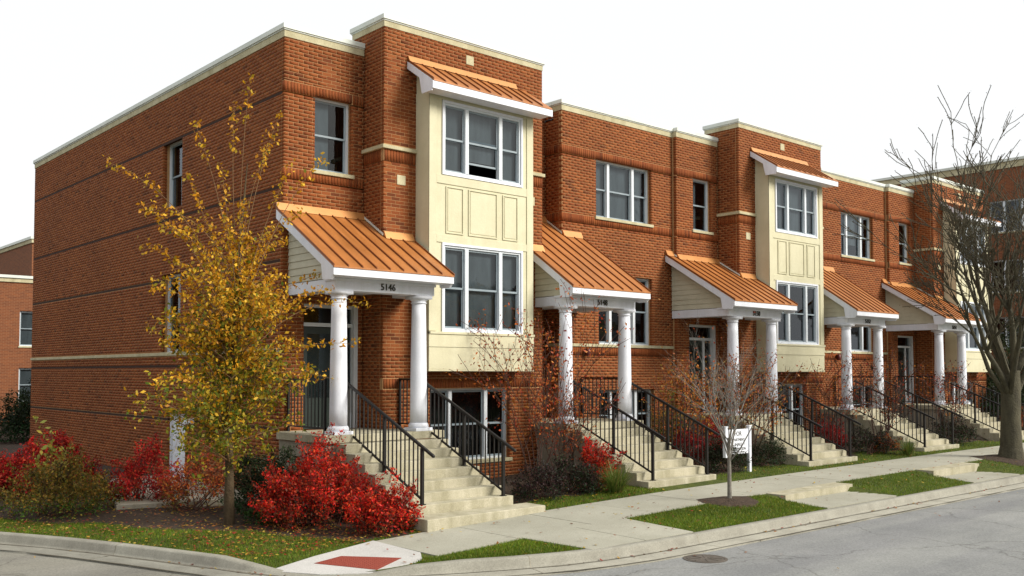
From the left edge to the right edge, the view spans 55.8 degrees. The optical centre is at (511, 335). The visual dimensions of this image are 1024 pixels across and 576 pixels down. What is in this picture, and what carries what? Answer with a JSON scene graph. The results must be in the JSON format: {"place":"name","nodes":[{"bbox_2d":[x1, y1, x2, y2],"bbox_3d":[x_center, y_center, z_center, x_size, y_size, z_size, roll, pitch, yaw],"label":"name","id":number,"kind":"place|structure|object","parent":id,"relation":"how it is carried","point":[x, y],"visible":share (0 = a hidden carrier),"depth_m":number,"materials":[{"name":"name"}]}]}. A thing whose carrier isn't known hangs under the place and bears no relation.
{"place":"outdoors","nodes":[
{"label":"outdoors","id":0,"kind":"place"},
{"bbox_2d":[0,552,189,575],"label":"side street","id":1,"kind":"structure","parent":0,"point":[15,564],"depth_m":12.42,"materials":[{"name":"grey asphalt"}]},
{"bbox_2d":[110,476,259,509],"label":"side path","id":2,"kind":"structure","parent":0,"point":[135,504],"depth_m":17.27,"materials":[{"name":"concrete"}]},
{"bbox_2d":[0,423,1023,571],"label":"lawn","id":3,"kind":"structure","parent":0,"point":[132,515],"depth_m":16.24,"materials":[{"name":"plant"}]},
{"bbox_2d":[0,378,30,442],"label":"evergreen shrub","id":4,"kind":"object","parent":3,"relation":"on","point":[18,416],"visible":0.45,"depth_m":32.21,"materials":[{"name":"green plant"}]},
{"bbox_2d":[0,448,39,498],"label":"burning bush","id":5,"kind":"object","parent":3,"relation":"on","point":[2,465],"visible":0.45,"depth_m":18.45,"materials":[{"name":"red plant"}]},
{"bbox_2d":[0,428,107,495],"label":"burning bush","id":6,"kind":"object","parent":3,"relation":"on","point":[60,440],"visible":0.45,"depth_m":19.21,"materials":[{"name":"red plant"}]},
{"bbox_2d":[32,416,84,496],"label":"golden shrub","id":7,"kind":"object","parent":3,"relation":"on","point":[52,449],"visible":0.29,"depth_m":18.31,"materials":[{"name":"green plant"}]},
{"bbox_2d":[0,443,124,521],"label":"golden shrub","id":8,"kind":"object","parent":3,"relation":"on","point":[43,476],"visible":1,"depth_m":16.35,"materials":[{"name":"green plant"}]},
{"bbox_2d":[101,432,182,506],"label":"burning bush","id":9,"kind":"object","parent":3,"relation":"on","point":[132,474],"visible":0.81,"depth_m":17.39,"materials":[{"name":"red plant"}]},
{"bbox_2d":[154,438,233,513],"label":"brown shrub","id":10,"kind":"object","parent":3,"relation":"on","point":[175,486],"visible":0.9,"depth_m":16.70,"materials":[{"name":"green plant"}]},
{"bbox_2d":[103,73,369,524],"bbox_3d":[-4.375,-0.639,15.644,4.528,7.430,2.532,2,-3,-42],"label":"tree","id":11,"kind":"object","parent":3,"relation":"on","point":[238,311],"visible":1,"depth_m":15.21,"materials":[{"name":"yellow plant"}]},
{"bbox_2d":[241,501,281,525],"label":"evergreen shrub","id":12,"kind":"object","parent":3,"relation":"on","point":[250,513],"visible":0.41,"depth_m":15.17,"materials":[{"name":"green plant"}]},
{"bbox_2d":[217,443,313,517],"bbox_3d":[-4.078,2.415,16.099,1.376,1.329,1.424,-1,-3,31],"label":"evergreen shrub","id":13,"kind":"object","parent":3,"relation":"on","point":[245,485],"visible":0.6,"depth_m":15.95,"materials":[{"name":"green plant"}]},
{"bbox_2d":[30,13,552,508],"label":"townhouse","id":14,"kind":"structure","parent":3,"relation":"on","point":[418,201],"depth_m":19.57,"materials":[{"name":"brick"}]},
{"bbox_2d":[167,274,180,351],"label":"window","id":15,"kind":"structure","parent":14,"relation":"in","point":[176,300],"depth_m":22.41,"materials":[{"name":"grey glass"}]},
{"bbox_2d":[169,140,182,208],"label":"window","id":16,"kind":"structure","parent":14,"relation":"in","point":[178,148],"depth_m":22.53,"materials":[{"name":"black glass"}]},
{"bbox_2d":[169,414,184,477],"bbox_3d":[-7.307,2.486,21.312,0.100,1.530,0.950,2,-3,-42],"label":"side door","id":17,"kind":"structure","parent":14,"relation":"in","point":[173,443],"depth_m":21.44,"materials":[{"name":"white paint"}]},
{"bbox_2d":[312,97,354,178],"bbox_3d":[-3.693,-3.835,18.946,1.160,1.873,0.820,2,-3,-42],"label":"window","id":18,"kind":"structure","parent":14,"relation":"in","point":[331,117],"depth_m":19.02,"materials":[{"name":"grey glass"}]},
{"bbox_2d":[430,388,512,463],"bbox_3d":[-1.077,1.838,20.103,2.440,1.910,0.820,2,-3,-42],"label":"window","id":19,"kind":"structure","parent":14,"relation":"in","point":[481,405],"depth_m":20.58,"materials":[{"name":"glass"}]},
{"bbox_2d":[441,242,522,333],"bbox_3d":[-0.832,-0.897,19.869,2.378,2.108,0.810,2,-3,-42],"label":"window","id":20,"kind":"structure","parent":14,"relation":"in","point":[487,278],"depth_m":19.75,"materials":[{"name":"grey glass"}]},
{"bbox_2d":[442,100,522,187],"bbox_3d":[-0.832,-3.855,19.985,2.378,1.826,0.810,2,-3,-42],"label":"window","id":21,"kind":"structure","parent":14,"relation":"in","point":[487,145],"depth_m":19.87,"materials":[{"name":"grey glass"}]},
{"bbox_2d":[245,422,392,531],"bbox_3d":[-2.984,2.256,15.447,2.655,1.694,1.843,2,-3,-42],"label":"burning bush","id":22,"kind":"object","parent":3,"relation":"on","point":[288,495],"visible":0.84,"depth_m":15.04,"materials":[{"name":"red plant"}]},
{"bbox_2d":[340,467,425,536],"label":"burning bush","id":23,"kind":"object","parent":3,"relation":"on","point":[386,508],"visible":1,"depth_m":14.52,"materials":[{"name":"red plant"}]},
{"bbox_2d":[337,382,544,531],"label":"entrance steps","id":24,"kind":"structure","parent":3,"relation":"on","point":[454,488],"depth_m":16.26,"materials":[{"name":"concrete"}]},
{"bbox_2d":[0,438,1017,575],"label":"fallen leaves","id":25,"kind":"object","parent":3,"relation":"on","point":[252,543],"visible":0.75,"depth_m":14.57,"materials":[{"name":"orange plant"}]},
{"bbox_2d":[505,458,569,501],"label":"dark shrub","id":26,"kind":"object","parent":3,"relation":"on","point":[546,481],"visible":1,"depth_m":17.26,"materials":[{"name":"brown plant"}]},
{"bbox_2d":[443,279,633,484],"bbox_3d":[0.718,0.878,19.074,3.655,4.149,2.437,-1,-2,19],"label":"sparse shrub","id":27,"kind":"object","parent":3,"relation":"on","point":[530,377],"visible":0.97,"depth_m":18.89,"materials":[{"name":"brown plant"}]},
{"bbox_2d":[523,340,625,466],"bbox_3d":[1.179,1.516,19.635,2.033,2.909,1.473,0,-2,-4],"label":"sparse shrub","id":28,"kind":"object","parent":3,"relation":"on","point":[574,441],"visible":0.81,"depth_m":19.64,"materials":[{"name":"brown plant"}]},
{"bbox_2d":[551,453,605,494],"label":"dark shrub","id":29,"kind":"object","parent":3,"relation":"on","point":[589,480],"visible":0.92,"depth_m":17.94,"materials":[{"name":"green plant"}]},
{"bbox_2d":[574,436,626,491],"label":"burning bush","id":30,"kind":"object","parent":3,"relation":"on","point":[588,453],"visible":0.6,"depth_m":18.62,"materials":[{"name":"red plant"}]},
{"bbox_2d":[533,99,673,472],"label":"townhouse","id":31,"kind":"structure","parent":3,"relation":"on","point":[606,208],"depth_m":23.61,"materials":[{"name":"red brick"}]},
{"bbox_2d":[594,159,653,227],"bbox_3d":[2.600,-3.597,24.737,2.433,1.884,0.820,2,-3,-42],"label":"window","id":32,"kind":"structure","parent":31,"relation":"in","point":[619,188],"depth_m":24.76,"materials":[{"name":"grey glass"}]},
{"bbox_2d":[599,278,648,345],"bbox_3d":[2.582,-0.603,24.709,2.360,2.170,0.662,2,-3,-42],"label":"window","id":33,"kind":"structure","parent":31,"relation":"in","point":[639,321],"depth_m":25.12,"materials":[{"name":"glass"}]},
{"bbox_2d":[599,389,650,433],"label":"window","id":34,"kind":"structure","parent":31,"relation":"in","point":[635,390],"depth_m":24.89,"materials":[{"name":"glass"}]},
{"bbox_2d":[588,457,638,493],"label":"ornamental grass","id":35,"kind":"object","parent":3,"relation":"on","point":[616,484],"depth_m":18.09,"materials":[{"name":"green plant"}]},
{"bbox_2d":[572,380,719,488],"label":"entrance steps","id":36,"kind":"structure","parent":3,"relation":"on","point":[656,463],"depth_m":20.17,"materials":[{"name":"concrete"}]},
{"bbox_2d":[648,387,691,449],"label":"green shrub","id":37,"kind":"object","parent":3,"relation":"on","point":[661,430],"visible":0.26,"depth_m":22.37,"materials":[{"name":"green plant"}]},
{"bbox_2d":[641,351,724,464],"bbox_3d":[3.970,1.681,22.040,1.875,2.692,2.943,-1,-2,24],"label":"sparse shrub","id":38,"kind":"object","parent":3,"relation":"on","point":[693,396],"visible":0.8,"depth_m":21.84,"materials":[{"name":"brown plant"}]},
{"bbox_2d":[660,413,724,465],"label":"burning bush","id":39,"kind":"object","parent":3,"relation":"on","point":[691,444],"visible":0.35,"depth_m":21.94,"materials":[{"name":"red plant"}]},
{"bbox_2d":[701,434,752,473],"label":"dark shrub","id":40,"kind":"object","parent":3,"relation":"on","point":[715,457],"visible":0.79,"depth_m":21.23,"materials":[{"name":"green plant"}]},
{"bbox_2d":[696,496,758,506],"bbox_3d":[3.838,2.934,17.134,1.182,0.097,1.098,0,-2,-6],"label":"mulch ring","id":41,"kind":"object","parent":3,"relation":"on","point":[741,501],"visible":0.98,"depth_m":16.98,"materials":[{"name":"soil"}]},
{"bbox_2d":[658,299,798,497],"bbox_3d":[3.894,1.178,17.011,3.326,3.666,2.434,2,-3,-42],"label":"young tree","id":42,"kind":"object","parent":3,"relation":"on","point":[729,439],"visible":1,"depth_m":17.16,"materials":[{"name":"brown plant"}]},
{"bbox_2d":[722,425,751,471],"bbox_3d":[4.944,2.579,21.209,0.980,1.175,0.100,2,-3,-42],"label":"sign","id":43,"kind":"object","parent":3,"relation":"on","point":[740,435],"visible":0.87,"depth_m":21.32,"materials":[{"name":"white paint"}]},
{"bbox_2d":[689,340,806,461],"bbox_3d":[5.553,1.617,23.358,2.734,2.945,2.282,-1,-3,28],"label":"sparse shrub","id":44,"kind":"object","parent":3,"relation":"on","point":[747,401],"visible":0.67,"depth_m":23.07,"materials":[{"name":"brown plant"}]},
{"bbox_2d":[665,118,837,453],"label":"townhouse","id":45,"kind":"structure","parent":3,"relation":"on","point":[747,225],"depth_m":26.57,"materials":[{"name":"red brick"}]},
{"bbox_2d":[691,178,713,234],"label":"window","id":46,"kind":"structure","parent":45,"relation":"in","point":[698,206],"depth_m":26.73,"materials":[{"name":"glass"}]},
{"bbox_2d":[769,384,802,424],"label":"window","id":47,"kind":"structure","parent":45,"relation":"in","point":[789,399],"depth_m":28.31,"materials":[{"name":"glass"}]},
{"bbox_2d":[775,178,817,238],"bbox_3d":[7.804,-3.553,27.674,2.378,1.826,0.810,2,-3,-42],"label":"window","id":48,"kind":"structure","parent":45,"relation":"in","point":[793,212],"depth_m":27.59,"materials":[{"name":"grey glass"}]},
{"bbox_2d":[776,280,818,344],"bbox_3d":[7.804,-0.595,27.558,2.378,2.108,0.810,2,-3,-42],"label":"window","id":49,"kind":"structure","parent":45,"relation":"in","point":[798,323],"depth_m":27.95,"materials":[{"name":"grey glass"}]},
{"bbox_2d":[740,426,792,467],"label":"dark shrub","id":50,"kind":"object","parent":3,"relation":"on","point":[776,451],"visible":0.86,"depth_m":22.42,"materials":[{"name":"green plant"}]},
{"bbox_2d":[735,381,861,466],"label":"entrance steps","id":51,"kind":"structure","parent":3,"relation":"on","point":[806,448],"depth_m":23.91,"materials":[{"name":"concrete"}]},
{"bbox_2d":[792,350,875,442],"bbox_3d":[8.689,1.705,26.358,2.074,2.866,2.201,-1,-2,13],"label":"sparse shrub","id":52,"kind":"object","parent":3,"relation":"on","point":[824,394],"visible":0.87,"depth_m":26.05,"materials":[{"name":"brown plant"}]},
{"bbox_2d":[814,413,855,452],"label":"burning bush","id":53,"kind":"object","parent":3,"relation":"on","point":[834,435],"visible":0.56,"depth_m":25.47,"materials":[{"name":"red plant"}]},
{"bbox_2d":[821,167,898,441],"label":"townhouse","id":54,"kind":"structure","parent":3,"relation":"on","point":[859,312],"depth_m":31.22,"materials":[{"name":"red brick"}]},
{"bbox_2d":[841,212,874,261],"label":"window","id":55,"kind":"structure","parent":54,"relation":"in","point":[850,248],"depth_m":32.54,"materials":[{"name":"grey glass"}]},
{"bbox_2d":[851,327,870,351],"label":"window","id":56,"kind":"structure","parent":54,"relation":"in","point":[858,334],"depth_m":33.12,"materials":[{"name":"white glass"}]},
{"bbox_2d":[853,385,872,406],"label":"window","id":57,"kind":"structure","parent":54,"relation":"in","point":[858,392],"depth_m":33.14,"materials":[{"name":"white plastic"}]},
{"bbox_2d":[846,425,897,454],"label":"dark shrub","id":58,"kind":"object","parent":3,"relation":"on","point":[868,437],"visible":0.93,"depth_m":25.44,"materials":[{"name":"green plant"}]},
{"bbox_2d":[834,344,931,449],"bbox_3d":[10.167,1.732,26.790,2.315,2.932,2.134,0,-2,3],"label":"sparse shrub","id":59,"kind":"object","parent":3,"relation":"on","point":[883,409],"visible":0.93,"depth_m":26.62,"materials":[{"name":"brown plant"}]},
{"bbox_2d":[865,431,904,453],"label":"brown shrub","id":60,"kind":"object","parent":3,"relation":"on","point":[876,446],"visible":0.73,"depth_m":25.63,"materials":[{"name":"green plant"}]},
{"bbox_2d":[852,379,962,451],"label":"entrance steps","id":61,"kind":"structure","parent":3,"relation":"on","point":[928,442],"depth_m":27.80,"materials":[{"name":"concrete"}]},
{"bbox_2d":[896,434,919,455],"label":"ornamental grass","id":62,"kind":"object","parent":3,"relation":"on","point":[908,451],"depth_m":25.53,"materials":[{"name":"green plant"}]},
{"bbox_2d":[834,85,1023,459],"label":"tree","id":63,"kind":"object","parent":3,"relation":"on","point":[1010,385],"visible":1,"depth_m":24.69,"materials":[{"name":"brown plant"}]},
{"bbox_2d":[881,176,1000,434],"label":"townhouse","id":64,"kind":"structure","parent":3,"relation":"on","point":[916,335],"depth_m":34.03,"materials":[{"name":"red brick"}]},
{"bbox_2d":[899,223,911,265],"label":"window","id":65,"kind":"structure","parent":64,"relation":"in","point":[901,250],"depth_m":34.42,"materials":[{"name":"glass"}]},
{"bbox_2d":[950,382,972,403],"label":"window","id":66,"kind":"structure","parent":64,"relation":"in","point":[953,382],"depth_m":35.96,"materials":[{"name":"white plastic"}]},
{"bbox_2d":[959,222,984,266],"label":"window","id":67,"kind":"structure","parent":64,"relation":"in","point":[961,256],"depth_m":35.62,"materials":[{"name":"grey glass"}]},
{"bbox_2d":[960,301,986,350],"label":"window","id":68,"kind":"structure","parent":64,"relation":"in","point":[971,345],"depth_m":35.28,"materials":[{"name":"grey glass"}]},
{"bbox_2d":[907,360,985,438],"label":"sparse shrub","id":69,"kind":"object","parent":3,"relation":"on","point":[965,397],"visible":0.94,"depth_m":30.14,"materials":[{"name":"brown plant"}]},
{"bbox_2d":[871,156,1023,418],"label":"apartment building","id":70,"kind":"structure","parent":3,"relation":"on","point":[1010,183],"depth_m":45.04,"materials":[{"name":"brick"}]},
{"bbox_2d":[990,198,1023,233],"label":"window","id":71,"kind":"structure","parent":70,"relation":"in","point":[1002,230],"depth_m":45.21,"materials":[{"name":"grey glass"}]},
{"bbox_2d":[991,258,1023,293],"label":"window","id":72,"kind":"structure","parent":70,"relation":"in","point":[996,263],"depth_m":45.13,"materials":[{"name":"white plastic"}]},
{"bbox_2d":[997,316,1023,348],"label":"window","id":73,"kind":"structure","parent":70,"relation":"in","point":[1002,318],"depth_m":44.83,"materials":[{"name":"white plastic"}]},
{"bbox_2d":[929,415,984,445],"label":"dark shrub","id":74,"kind":"object","parent":3,"relation":"on","point":[961,431],"visible":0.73,"depth_m":28.76,"materials":[{"name":"green plant"}]},
{"bbox_2d":[943,379,1023,440],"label":"entrance steps","id":75,"kind":"structure","parent":3,"relation":"on","point":[986,424],"depth_m":31.42,"materials":[{"name":"concrete"}]},
{"bbox_2d":[969,454,1023,465],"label":"mulch ring","id":76,"kind":"object","parent":3,"relation":"on","point":[995,457],"visible":0.69,"depth_m":24.52,"materials":[{"name":"soil"}]},
{"bbox_2d":[973,315,1023,426],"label":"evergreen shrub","id":77,"kind":"object","parent":3,"relation":"on","point":[991,383],"visible":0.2,"depth_m":36.69,"materials":[{"name":"green plant"}]},
{"bbox_2d":[0,0,1023,246],"label":"sky","id":78,"kind":"structure","parent":0,"point":[854,78],"materials":[{"name":"white"}]},
{"bbox_2d":[377,443,1023,555],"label":"sidewalk","id":79,"kind":"structure","parent":0,"point":[598,527],"depth_m":16.71,"materials":[{"name":"concrete"}]},
{"bbox_2d":[544,489,1023,575],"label":"street","id":80,"kind":"structure","parent":0,"point":[982,536],"depth_m":13.70,"materials":[{"name":"grey asphalt"}]},
{"bbox_2d":[3,482,1023,575],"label":"gutter dirt","id":81,"kind":"structure","parent":80,"relation":"on","point":[534,567],"depth_m":13.31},
{"bbox_2d":[683,554,727,562],"bbox_3d":[2.615,3.021,13.082,0.600,0.013,0.600,2,-3,-42],"label":"manhole cover","id":82,"kind":"object","parent":80,"relation":"on","point":[703,558],"visible":1,"depth_m":13.07,"materials":[{"name":"metal"}]},
{"bbox_2d":[999,405,1022,427],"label":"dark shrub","id":83,"kind":"object","parent":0,"point":[1021,416],"visible":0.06,"depth_m":33.27,"materials":[{"name":"green plant"}]},
{"label":"ground","id":84,"kind":"structure","parent":0,"visible":0},
{"bbox_2d":[0,236,33,424],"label":"apartment building","id":85,"kind":"structure","parent":84,"relation":"on","point":[16,281],"depth_m":42.54,"materials":[{"name":"brick"}]},
{"bbox_2d":[18,368,30,398],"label":"window","id":86,"kind":"structure","parent":85,"relation":"in","point":[24,373],"depth_m":42.78,"materials":[{"name":"grey glass"}]},
{"bbox_2d":[18,311,31,347],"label":"window","id":87,"kind":"structure","parent":85,"relation":"in","point":[25,338],"depth_m":42.87,"materials":[{"name":"grey glass"}]},
{"bbox_2d":[277,541,421,574],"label":"kerb ramp","id":88,"kind":"structure","parent":84,"relation":"on","point":[371,549],"depth_m":12.80,"materials":[{"name":"concrete"}]},
{"bbox_2d":[314,556,400,569],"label":"tactile paving","id":89,"kind":"structure","parent":88,"relation":"on","point":[374,563],"depth_m":12.58,"materials":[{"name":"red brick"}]},
{"bbox_2d":[0,474,1023,575],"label":"kerb","id":90,"kind":"structure","parent":84,"relation":"on","point":[490,565],"depth_m":13.35,"materials":[{"name":"concrete"}]},
{"bbox_2d":[92,480,1022,575],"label":"kerb joints","id":91,"kind":"object","parent":90,"relation":"on","point":[542,572],"visible":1,"depth_m":13.87,"materials":[{"name":"concrete"}]}
]}

